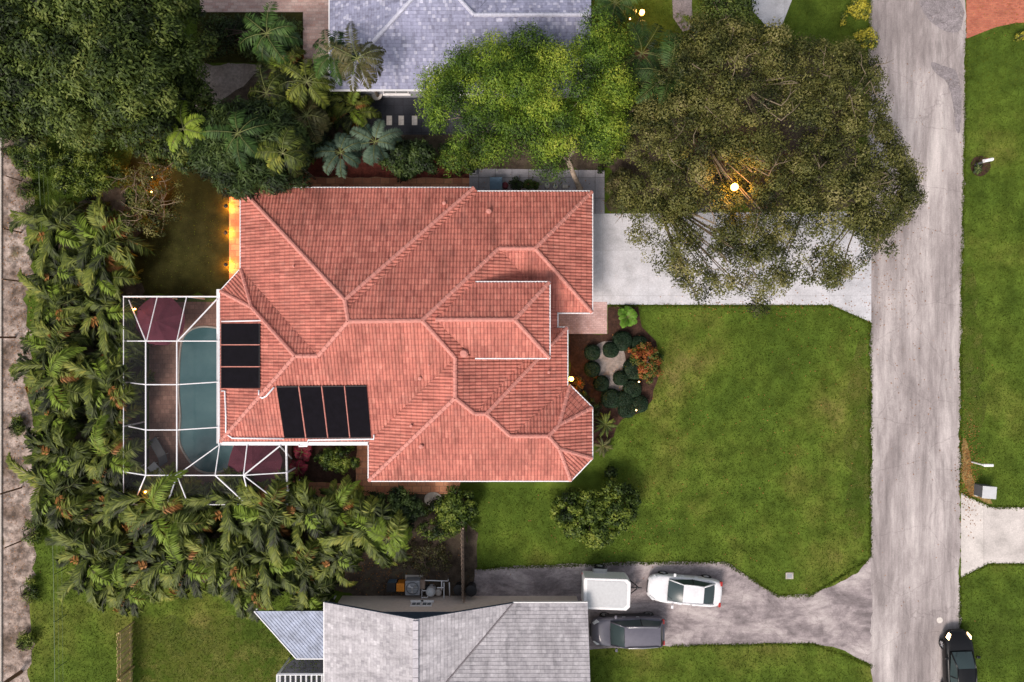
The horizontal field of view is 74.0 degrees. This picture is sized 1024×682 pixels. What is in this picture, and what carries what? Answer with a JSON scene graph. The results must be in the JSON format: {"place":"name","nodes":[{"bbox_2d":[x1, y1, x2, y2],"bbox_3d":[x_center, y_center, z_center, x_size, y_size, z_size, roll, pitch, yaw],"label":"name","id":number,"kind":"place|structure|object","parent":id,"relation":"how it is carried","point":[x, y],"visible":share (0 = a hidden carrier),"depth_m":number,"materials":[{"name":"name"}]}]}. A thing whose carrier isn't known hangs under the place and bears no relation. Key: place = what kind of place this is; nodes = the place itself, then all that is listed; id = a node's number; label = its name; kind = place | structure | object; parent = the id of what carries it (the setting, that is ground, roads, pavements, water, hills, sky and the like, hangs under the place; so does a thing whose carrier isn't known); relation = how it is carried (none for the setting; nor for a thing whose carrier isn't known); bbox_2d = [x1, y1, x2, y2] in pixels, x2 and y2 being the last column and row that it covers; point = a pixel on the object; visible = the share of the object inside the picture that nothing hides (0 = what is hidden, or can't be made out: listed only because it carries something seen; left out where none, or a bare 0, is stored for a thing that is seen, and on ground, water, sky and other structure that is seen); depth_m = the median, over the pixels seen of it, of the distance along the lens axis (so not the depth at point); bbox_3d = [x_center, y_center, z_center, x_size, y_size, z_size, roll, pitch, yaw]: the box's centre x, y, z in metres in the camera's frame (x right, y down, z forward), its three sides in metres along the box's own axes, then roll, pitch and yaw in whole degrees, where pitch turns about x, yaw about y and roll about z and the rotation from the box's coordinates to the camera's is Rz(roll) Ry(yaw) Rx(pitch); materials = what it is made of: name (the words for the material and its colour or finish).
{"place":"outdoors","nodes":[
{"label":"outdoors","id":0,"kind":"place"},
{"bbox_2d":[3,6,37,681],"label":"sandy strip","id":1,"kind":"object","parent":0,"point":[13,663],"visible":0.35,"depth_m":45.00,"materials":[{"name":"sand"}]},
{"bbox_2d":[0,139,2,681],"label":"concrete kerb","id":2,"kind":"structure","parent":1,"relation":"on","point":[1,420],"depth_m":44.90,"materials":[{"name":"concrete"}]},
{"bbox_2d":[128,151,231,300],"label":"shaded lawn","id":3,"kind":"structure","parent":0,"point":[173,256],"depth_m":45.00,"materials":[{"name":"green plant"}]},
{"bbox_2d":[112,150,188,237],"bbox_3d":[-22.453,-9.005,43.198,4.477,3.805,5.387,-14,90,0],"label":"sparse tree","id":4,"kind":"object","parent":3,"relation":"on","point":[157,190],"visible":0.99,"depth_m":41.86,"materials":[{"name":"brown plant"}]},
{"bbox_2d":[180,328,232,471],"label":"pool water","id":5,"kind":"structure","parent":0,"point":[198,365],"depth_m":44.96,"materials":[{"name":"liquid"}]},
{"bbox_2d":[132,614,290,681],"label":"worn lawn","id":6,"kind":"structure","parent":0,"point":[242,653],"depth_m":45.00,"materials":[{"name":"green plant"}]},
{"bbox_2d":[149,302,291,489],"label":"pool deck","id":7,"kind":"structure","parent":0,"point":[162,398],"depth_m":44.97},
{"bbox_2d":[136,297,184,344],"bbox_3d":[-22.327,-1.284,43.791,3.084,2.350,3.084,10,90,0],"label":"parasol","id":8,"kind":"object","parent":7,"relation":"on","point":[166,319],"visible":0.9,"depth_m":42.97,"materials":[{"name":"red fabric"}]},
{"bbox_2d":[123,296,295,504],"bbox_3d":[-19.140,3.722,43.354,10.414,3.292,13.105,0,90,0],"label":"pool enclosure","id":9,"kind":"object","parent":7,"relation":"on","point":[177,429],"visible":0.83,"depth_m":41.84,"materials":[{"name":"white metal"}]},
{"bbox_2d":[228,445,281,485],"bbox_3d":[-16.375,7.739,43.891,3.332,2.150,3.332,-33,90,0],"label":"parasol","id":10,"kind":"object","parent":7,"relation":"on","point":[270,463],"visible":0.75,"depth_m":43.14,"materials":[{"name":"red fabric"}]},
{"bbox_2d":[200,0,327,63],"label":"patio","id":11,"kind":"structure","parent":0,"point":[315,18],"depth_m":44.99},
{"bbox_2d":[293,445,460,496],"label":"path","id":12,"kind":"structure","parent":0,"point":[385,487],"depth_m":44.98,"materials":[{"name":"ceramic"}]},
{"bbox_2d":[289,177,468,186],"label":"path","id":13,"kind":"structure","parent":0,"point":[377,182],"depth_m":44.99,"materials":[{"name":"ceramic"}]},
{"bbox_2d":[216,186,592,481],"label":"house","id":14,"kind":"structure","parent":0,"point":[428,317],"depth_m":40.81,"materials":[{"name":"tile"}]},
{"bbox_2d":[221,324,259,387],"bbox_3d":[-16.512,0.917,41.353,2.858,1.324,3.979,0,90,0],"label":"solar panel","id":15,"kind":"object","parent":14,"relation":"attached to","point":[240,334],"visible":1,"depth_m":41.32,"materials":[{"name":"black plastic"}]},
{"bbox_2d":[276,385,370,438],"bbox_3d":[-11.340,4.315,41.155,5.405,1.611,3.383,0,90,0],"label":"solar panel","id":16,"kind":"object","parent":14,"relation":"attached to","point":[335,418],"visible":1,"depth_m":41.12,"materials":[{"name":"black plastic"}]},
{"bbox_2d":[331,92,497,134],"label":"patio","id":17,"kind":"structure","parent":0,"point":[395,108],"depth_m":44.99,"materials":[{"name":"concrete"}]},
{"bbox_2d":[23,0,1023,681],"bbox_3d":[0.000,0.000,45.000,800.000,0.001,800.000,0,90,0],"label":"ground","id":18,"kind":"structure","parent":0,"point":[591,476],"depth_m":45.00,"materials":[{"name":"green plant"}]},
{"bbox_2d":[11,142,74,190],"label":"bush","id":19,"kind":"object","parent":18,"relation":"on","point":[18,161],"visible":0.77,"depth_m":43.70,"materials":[{"name":"green plant"}]},
{"bbox_2d":[0,0,220,154],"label":"dark tree","id":20,"kind":"object","parent":18,"relation":"on","point":[100,68],"visible":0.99,"depth_m":36.38,"materials":[{"name":"green plant"}]},
{"bbox_2d":[92,553,160,617],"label":"palm clump","id":21,"kind":"object","parent":18,"relation":"on","point":[120,603],"visible":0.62,"depth_m":42.81,"materials":[{"name":"green plant"}]},
{"bbox_2d":[115,533,194,601],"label":"palm clump","id":22,"kind":"object","parent":18,"relation":"on","point":[138,558],"visible":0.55,"depth_m":42.53,"materials":[{"name":"green plant"}]},
{"bbox_2d":[140,516,223,599],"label":"palm clump","id":23,"kind":"object","parent":18,"relation":"on","point":[191,579],"visible":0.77,"depth_m":42.20,"materials":[{"name":"green plant"}]},
{"bbox_2d":[150,65,213,176],"bbox_3d":[-19.850,-13.284,42.321,4.480,5.558,6.867,0,90,0],"label":"dark tree","id":24,"kind":"object","parent":18,"relation":"on","point":[183,83],"visible":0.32,"depth_m":40.28,"materials":[{"name":"green plant"}]},
{"bbox_2d":[166,100,209,151],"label":"palm tree","id":25,"kind":"object","parent":18,"relation":"on","point":[190,126],"visible":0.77,"depth_m":38.90,"materials":[{"name":"green plant"}]},
{"bbox_2d":[51,185,372,595],"bbox_3d":[-19.846,3.262,44.994,22.138,0.001,28.172,0,90,0],"label":"soil bed","id":26,"kind":"object","parent":18,"relation":"on","point":[114,197],"visible":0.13,"depth_m":44.99,"materials":[{"name":"soil"}]},
{"bbox_2d":[8,196,92,279],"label":"palm clump","id":27,"kind":"object","parent":26,"relation":"on","point":[55,224],"visible":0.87,"depth_m":42.67,"materials":[{"name":"green plant"}]},
{"bbox_2d":[8,341,96,418],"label":"palm clump","id":28,"kind":"object","parent":26,"relation":"on","point":[37,383],"visible":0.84,"depth_m":42.30,"materials":[{"name":"green plant"}]},
{"bbox_2d":[5,452,100,532],"bbox_3d":[-28.833,9.549,43.361,5.020,3.406,5.674,-3,90,0],"label":"palm clump","id":29,"kind":"object","parent":26,"relation":"on","point":[40,512],"visible":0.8,"depth_m":42.28,"materials":[{"name":"green plant"}]},
{"bbox_2d":[22,249,86,303],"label":"palm clump","id":30,"kind":"object","parent":26,"relation":"on","point":[50,269],"visible":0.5,"depth_m":42.94,"materials":[{"name":"green plant"}]},
{"bbox_2d":[17,269,95,335],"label":"palm clump","id":31,"kind":"object","parent":26,"relation":"on","point":[69,290],"visible":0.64,"depth_m":42.71,"materials":[{"name":"green plant"}]},
{"bbox_2d":[28,388,87,438],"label":"palm clump","id":32,"kind":"object","parent":26,"relation":"on","point":[59,415],"visible":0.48,"depth_m":43.27,"materials":[{"name":"green plant"}]},
{"bbox_2d":[19,316,98,391],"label":"palm clump","id":33,"kind":"object","parent":26,"relation":"on","point":[50,343],"visible":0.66,"depth_m":42.62,"materials":[{"name":"green plant"}]},
{"bbox_2d":[22,419,99,488],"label":"palm clump","id":34,"kind":"object","parent":26,"relation":"on","point":[54,442],"visible":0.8,"depth_m":42.62,"materials":[{"name":"green plant"}]},
{"bbox_2d":[44,519,131,606],"bbox_3d":[-27.000,13.995,43.503,5.602,3.428,5.557,4,90,0],"label":"palm clump","id":35,"kind":"object","parent":26,"relation":"on","point":[82,570],"visible":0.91,"depth_m":42.52,"materials":[{"name":"green plant"}]},
{"bbox_2d":[49,144,128,211],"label":"bush","id":36,"kind":"object","parent":26,"relation":"on","point":[62,167],"visible":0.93,"depth_m":43.43,"materials":[{"name":"green plant"}]},
{"bbox_2d":[60,238,141,302],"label":"palm clump","id":37,"kind":"object","parent":26,"relation":"on","point":[119,274],"visible":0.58,"depth_m":42.66,"materials":[{"name":"green plant"}]},
{"bbox_2d":[59,280,143,357],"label":"palm clump","id":38,"kind":"object","parent":26,"relation":"on","point":[101,305],"visible":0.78,"depth_m":42.80,"materials":[{"name":"green plant"}]},
{"bbox_2d":[55,345,155,427],"bbox_3d":[-25.609,2.864,43.381,4.957,3.364,5.603,-11,90,0],"label":"palm clump","id":39,"kind":"object","parent":26,"relation":"on","point":[111,369],"visible":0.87,"depth_m":42.38,"materials":[{"name":"green plant"}]},
{"bbox_2d":[71,462,143,530],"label":"palm clump","id":40,"kind":"object","parent":26,"relation":"on","point":[90,488],"visible":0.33,"depth_m":43.04,"materials":[{"name":"green plant"}]},
{"bbox_2d":[68,414,151,489],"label":"palm clump","id":41,"kind":"object","parent":26,"relation":"on","point":[95,469],"visible":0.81,"depth_m":42.49,"materials":[{"name":"green plant"}]},
{"bbox_2d":[67,195,156,295],"bbox_3d":[-25.263,-6.351,43.447,5.702,3.477,5.755,-28,90,0],"label":"palm clump","id":42,"kind":"object","parent":26,"relation":"on","point":[109,229],"visible":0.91,"depth_m":42.24,"materials":[{"name":"green plant"}]},
{"bbox_2d":[80,390,144,455],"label":"palm clump","id":43,"kind":"object","parent":26,"relation":"on","point":[118,420],"visible":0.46,"depth_m":42.89,"materials":[{"name":"green plant"}]},
{"bbox_2d":[84,329,149,380],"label":"palm clump","id":44,"kind":"object","parent":26,"relation":"on","point":[136,349],"visible":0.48,"depth_m":43.07,"materials":[{"name":"green plant"}]},
{"bbox_2d":[102,462,209,554],"bbox_3d":[-22.212,10.937,42.971,6.380,4.198,5.756,-21,90,0],"label":"palm clump","id":45,"kind":"object","parent":26,"relation":"on","point":[135,520],"visible":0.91,"depth_m":41.99,"materials":[{"name":"green plant"}]},
{"bbox_2d":[180,466,263,556],"bbox_3d":[-17.962,10.918,43.522,5.533,3.386,5.488,-30,90,0],"label":"palm clump","id":46,"kind":"object","parent":26,"relation":"on","point":[228,498],"visible":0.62,"depth_m":42.48,"materials":[{"name":"green plant"}]},
{"bbox_2d":[217,525,299,610],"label":"palm clump","id":47,"kind":"object","parent":26,"relation":"on","point":[266,580],"visible":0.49,"depth_m":42.49,"materials":[{"name":"green plant"}]},
{"bbox_2d":[223,467,302,570],"bbox_3d":[-15.149,10.657,43.433,5.806,3.507,5.752,31,90,0],"label":"palm clump","id":48,"kind":"object","parent":26,"relation":"on","point":[267,515],"visible":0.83,"depth_m":42.14,"materials":[{"name":"green plant"}]},
{"bbox_2d":[269,533,334,609],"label":"palm clump","id":49,"kind":"object","parent":26,"relation":"on","point":[303,569],"visible":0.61,"depth_m":42.78,"materials":[{"name":"green plant"}]},
{"bbox_2d":[278,565,338,610],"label":"palm clump","id":50,"kind":"object","parent":26,"relation":"on","point":[322,586],"visible":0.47,"depth_m":43.20,"materials":[{"name":"green plant"}]},
{"bbox_2d":[302,536,364,587],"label":"palm clump","id":51,"kind":"object","parent":26,"relation":"on","point":[350,559],"visible":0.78,"depth_m":43.11,"materials":[{"name":"green plant"}]},
{"bbox_2d":[181,524,259,604],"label":"palm clump","id":52,"kind":"object","parent":18,"relation":"on","point":[236,578],"visible":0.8,"depth_m":42.39,"materials":[{"name":"green plant"}]},
{"bbox_2d":[200,109,273,170],"bbox_3d":[-15.315,-11.641,41.403,3.570,7.295,3.145,-43,90,0],"label":"palm tree","id":53,"kind":"object","parent":18,"relation":"on","point":[248,142],"visible":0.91,"depth_m":38.22,"materials":[{"name":"green plant"}]},
{"bbox_2d":[195,63,300,108],"bbox_3d":[-17.356,-16.127,44.994,7.759,0.001,4.786,0,90,0],"label":"gravel bed","id":54,"kind":"object","parent":18,"relation":"on","point":[226,80],"visible":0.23,"depth_m":44.99,"materials":[{"name":"gravel"}]},
{"bbox_2d":[218,563,278,622],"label":"palm clump","id":55,"kind":"object","parent":18,"relation":"on","point":[243,608],"visible":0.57,"depth_m":42.94,"materials":[{"name":"green plant"}]},
{"bbox_2d":[197,12,302,62],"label":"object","id":56,"kind":"structure","parent":18,"relation":"on","point":[236,58],"depth_m":44.99,"materials":[{"name":"green plant"}]},
{"bbox_2d":[198,11,303,64],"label":"hedge","id":57,"kind":"object","parent":56,"relation":"on","point":[226,28],"visible":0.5,"depth_m":44.20,"materials":[{"name":"green plant"}]},
{"bbox_2d":[238,1,302,65],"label":"palm tree","id":58,"kind":"object","parent":18,"relation":"on","point":[277,24],"visible":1,"depth_m":39.67,"materials":[{"name":"green plant"}]},
{"bbox_2d":[247,61,294,115],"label":"palm tree","id":59,"kind":"object","parent":18,"relation":"on","point":[270,83],"visible":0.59,"depth_m":40.33,"materials":[{"name":"green plant"}]},
{"bbox_2d":[254,125,315,179],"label":"palm tree","id":60,"kind":"object","parent":18,"relation":"on","point":[274,161],"visible":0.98,"depth_m":38.58,"materials":[{"name":"green plant"}]},
{"bbox_2d":[268,475,343,551],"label":"palm clump","id":61,"kind":"object","parent":18,"relation":"on","point":[323,514],"visible":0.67,"depth_m":42.53,"materials":[{"name":"green plant"}]},
{"bbox_2d":[277,58,336,109],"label":"palm tree","id":62,"kind":"object","parent":18,"relation":"on","point":[316,95],"visible":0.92,"depth_m":40.03,"materials":[{"name":"green plant"}]},
{"bbox_2d":[289,98,332,143],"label":"palm tree","id":63,"kind":"object","parent":18,"relation":"on","point":[319,117],"visible":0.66,"depth_m":40.91,"materials":[{"name":"green plant"}]},
{"bbox_2d":[292,445,356,483],"bbox_3d":[-12.589,8.134,44.990,4.895,0.001,2.767,0,90,0],"label":"mulch bed","id":64,"kind":"object","parent":18,"relation":"on","point":[315,472],"visible":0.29,"depth_m":44.99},
{"bbox_2d":[304,475,365,535],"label":"palm clump","id":65,"kind":"object","parent":18,"relation":"on","point":[343,490],"visible":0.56,"depth_m":42.94,"materials":[{"name":"green plant"}]},
{"bbox_2d":[312,29,358,85],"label":"palm tree","id":66,"kind":"object","parent":18,"relation":"on","point":[320,65],"visible":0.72,"depth_m":39.30,"materials":[{"name":"green plant"}]},
{"bbox_2d":[313,132,366,178],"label":"palm tree","id":67,"kind":"object","parent":18,"relation":"on","point":[350,158],"visible":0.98,"depth_m":41.69,"materials":[{"name":"green plant"}]},
{"bbox_2d":[323,21,385,99],"bbox_3d":[-8.791,-16.200,41.438,3.043,7.224,3.374,-34,90,0],"label":"palm tree","id":68,"kind":"object","parent":18,"relation":"on","point":[363,64],"visible":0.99,"depth_m":38.41,"materials":[{"name":"green plant"}]},
{"bbox_2d":[317,491,412,568],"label":"palm clump","id":69,"kind":"object","parent":18,"relation":"on","point":[369,513],"visible":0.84,"depth_m":42.36,"materials":[{"name":"green plant"}]},
{"bbox_2d":[349,119,402,164],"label":"palm tree","id":70,"kind":"object","parent":18,"relation":"on","point":[370,152],"visible":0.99,"depth_m":41.45,"materials":[{"name":"green plant"}]},
{"bbox_2d":[365,514,412,558],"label":"palm tree","id":71,"kind":"object","parent":18,"relation":"on","point":[392,547],"visible":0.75,"depth_m":42.22,"materials":[{"name":"green plant"}]},
{"bbox_2d":[211,63,615,176],"bbox_3d":[-6.904,-14.602,44.993,27.538,0.001,7.772,0,90,0],"label":"soil bed","id":72,"kind":"object","parent":18,"relation":"on","point":[579,163],"visible":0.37,"depth_m":44.99,"materials":[{"name":"soil"}]},
{"bbox_2d":[178,94,323,206],"bbox_3d":[-15.669,-11.144,41.684,8.240,6.832,6.858,0,90,0],"label":"dark tree","id":73,"kind":"object","parent":72,"relation":"on","point":[212,160],"visible":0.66,"depth_m":39.32,"materials":[{"name":"green plant"}]},
{"bbox_2d":[322,91,381,135],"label":"palm clump","id":74,"kind":"object","parent":72,"relation":"on","point":[362,105],"visible":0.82,"depth_m":43.22,"materials":[{"name":"green plant"}]},
{"bbox_2d":[287,156,468,177],"bbox_3d":[-9.529,-11.488,44.992,13.412,0.001,1.627,0,90,0],"label":"mulch bed","id":75,"kind":"object","parent":72,"relation":"on","point":[364,169],"visible":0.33,"depth_m":44.99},
{"bbox_2d":[378,136,439,183],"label":"bush","id":76,"kind":"object","parent":72,"relation":"on","point":[403,158],"visible":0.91,"depth_m":42.65,"materials":[{"name":"green plant"}]},
{"bbox_2d":[363,494,466,595],"bbox_3d":[-7.116,13.856,44.995,8.828,0.001,8.975,0,90,0],"label":"soil bed","id":77,"kind":"object","parent":18,"relation":"on","point":[453,545],"visible":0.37,"depth_m":44.99,"materials":[{"name":"soil"}]},
{"bbox_2d":[364,485,427,532],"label":"bush","id":78,"kind":"object","parent":77,"relation":"on","point":[407,504],"visible":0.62,"depth_m":43.24,"materials":[{"name":"green plant"}]},
{"bbox_2d":[427,485,479,532],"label":"bush","id":79,"kind":"object","parent":77,"relation":"on","point":[457,510],"visible":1,"depth_m":43.28,"materials":[{"name":"green plant"}]},
{"bbox_2d":[323,596,589,681],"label":"house","id":80,"kind":"structure","parent":18,"relation":"on","point":[457,639],"depth_m":41.58,"materials":[{"name":"grey"}]},
{"bbox_2d":[254,595,335,658],"bbox_3d":[-13.926,18.418,43.828,4.596,2.343,3.178,0,90,0],"label":"metal awning","id":81,"kind":"object","parent":80,"relation":"attached to","point":[298,634],"visible":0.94,"depth_m":42.70,"materials":[{"name":"white metal"}]},
{"bbox_2d":[328,0,590,97],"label":"house","id":82,"kind":"structure","parent":18,"relation":"on","point":[409,36],"depth_m":40.98,"materials":[{"name":"grey"}]},
{"bbox_2d":[2,0,1023,667],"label":"fallen leaves","id":83,"kind":"object","parent":18,"relation":"on","point":[632,424],"visible":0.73,"depth_m":44.95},
{"bbox_2d":[411,0,642,189],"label":"bright tree","id":84,"kind":"object","parent":18,"relation":"on","point":[507,69],"visible":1,"depth_m":37.43,"materials":[{"name":"green plant"}]},
{"bbox_2d":[549,466,641,550],"bbox_3d":[5.415,10.681,43.783,5.590,2.672,4.828,-44,90,0],"label":"bush","id":85,"kind":"object","parent":18,"relation":"on","point":[618,513],"visible":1,"depth_m":43.01,"materials":[{"name":"green plant"}]},
{"bbox_2d":[568,305,659,445],"bbox_3d":[6.728,2.272,44.991,6.116,0.001,9.377,0,90,0],"label":"mulch bed","id":86,"kind":"object","parent":18,"relation":"on","point":[578,343],"visible":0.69,"depth_m":44.99,"materials":[{"name":"soil"}]},
{"bbox_2d":[625,340,663,383],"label":"croton shrub","id":87,"kind":"object","parent":86,"relation":"on","point":[652,365],"visible":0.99,"depth_m":44.12,"materials":[{"name":"orange plant"}]},
{"bbox_2d":[608,20,666,88],"bbox_3d":[7.528,-16.935,42.001,4.124,6.097,4.470,0,90,0],"label":"palm tree","id":88,"kind":"object","parent":18,"relation":"on","point":[654,52],"visible":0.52,"depth_m":39.59,"materials":[{"name":"green plant"}]},
{"bbox_2d":[624,29,707,111],"bbox_3d":[8.670,-15.340,41.388,4.648,7.324,4.798,0,90,0],"label":"palm tree","id":89,"kind":"object","parent":18,"relation":"on","point":[646,73],"visible":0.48,"depth_m":38.30,"materials":[{"name":"green plant"}]},
{"bbox_2d":[686,0,758,56],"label":"oak tree","id":90,"kind":"object","parent":18,"relation":"on","point":[742,9],"visible":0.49,"depth_m":39.20,"materials":[{"name":"green plant"}]},
{"bbox_2d":[601,47,867,212],"bbox_3d":[14.873,-13.911,44.995,18.055,0.001,11.344,0,90,0],"label":"soil bed","id":91,"kind":"object","parent":18,"relation":"on","point":[624,164],"visible":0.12,"depth_m":44.99,"materials":[{"name":"soil"}]},
{"bbox_2d":[610,11,927,318],"bbox_3d":[14.628,-9.970,39.894,17.894,10.412,17.523,0,90,0],"label":"oak tree","id":92,"kind":"object","parent":91,"relation":"on","point":[762,156],"visible":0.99,"depth_m":36.74,"materials":[{"name":"green plant"}]},
{"bbox_2d":[476,0,1023,668],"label":"grass edging","id":93,"kind":"object","parent":18,"relation":"on","point":[966,84],"depth_m":44.96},
{"bbox_2d":[469,169,604,213],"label":"path","id":94,"kind":"structure","parent":0,"point":[595,180],"depth_m":44.97,"materials":[{"name":"concrete"}]},
{"bbox_2d":[559,302,606,333],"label":"path","id":95,"kind":"structure","parent":0,"point":[595,322],"depth_m":44.97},
{"bbox_2d":[474,559,872,663],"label":"driveway","id":96,"kind":"structure","parent":0,"point":[838,615],"depth_m":44.99,"materials":[{"name":"concrete"}]},
{"bbox_2d":[581,564,641,609],"bbox_3d":[6.518,16.100,44.068,3.970,1.840,2.689,2,90,0],"label":"box trailer","id":97,"kind":"object","parent":96,"relation":"on","point":[602,588],"visible":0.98,"depth_m":43.15,"materials":[{"name":"white paint"}]},
{"bbox_2d":[590,612,664,651],"bbox_3d":[7.521,18.886,44.081,4.845,1.814,2.340,-1,90,0],"label":"parked car","id":98,"kind":"object","parent":96,"relation":"on","point":[644,630],"visible":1,"depth_m":43.74,"materials":[{"name":"grey paint"}]},
{"bbox_2d":[646,571,722,608],"bbox_3d":[11.252,16.250,44.266,4.845,1.445,2.280,5,90,0],"label":"parked car","id":99,"kind":"object","parent":96,"relation":"on","point":[703,590],"visible":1,"depth_m":44.05,"materials":[{"name":"white paint"}]},
{"bbox_2d":[593,211,870,321],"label":"driveway","id":100,"kind":"structure","parent":0,"point":[622,274],"depth_m":44.98,"materials":[{"name":"concrete"}]},
{"bbox_2d":[867,0,965,681],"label":"street","id":101,"kind":"structure","parent":0,"point":[915,521],"depth_m":44.98,"materials":[{"name":"asphalt"}]},
{"bbox_2d":[919,0,964,32],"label":"asphalt patch","id":102,"kind":"object","parent":101,"relation":"on","point":[946,9],"visible":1,"depth_m":44.98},
{"bbox_2d":[939,629,979,681],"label":"parked car","id":103,"kind":"object","parent":101,"relation":"on","point":[958,657],"visible":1,"depth_m":44.13,"materials":[{"name":"black paint"}]},
{"bbox_2d":[961,493,1023,576],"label":"driveway","id":104,"kind":"structure","parent":0,"point":[997,534],"depth_m":44.98,"materials":[{"name":"beige concrete"}]},
{"bbox_2d":[966,0,1023,37],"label":"driveway","id":105,"kind":"structure","parent":0,"point":[981,22],"depth_m":44.98,"materials":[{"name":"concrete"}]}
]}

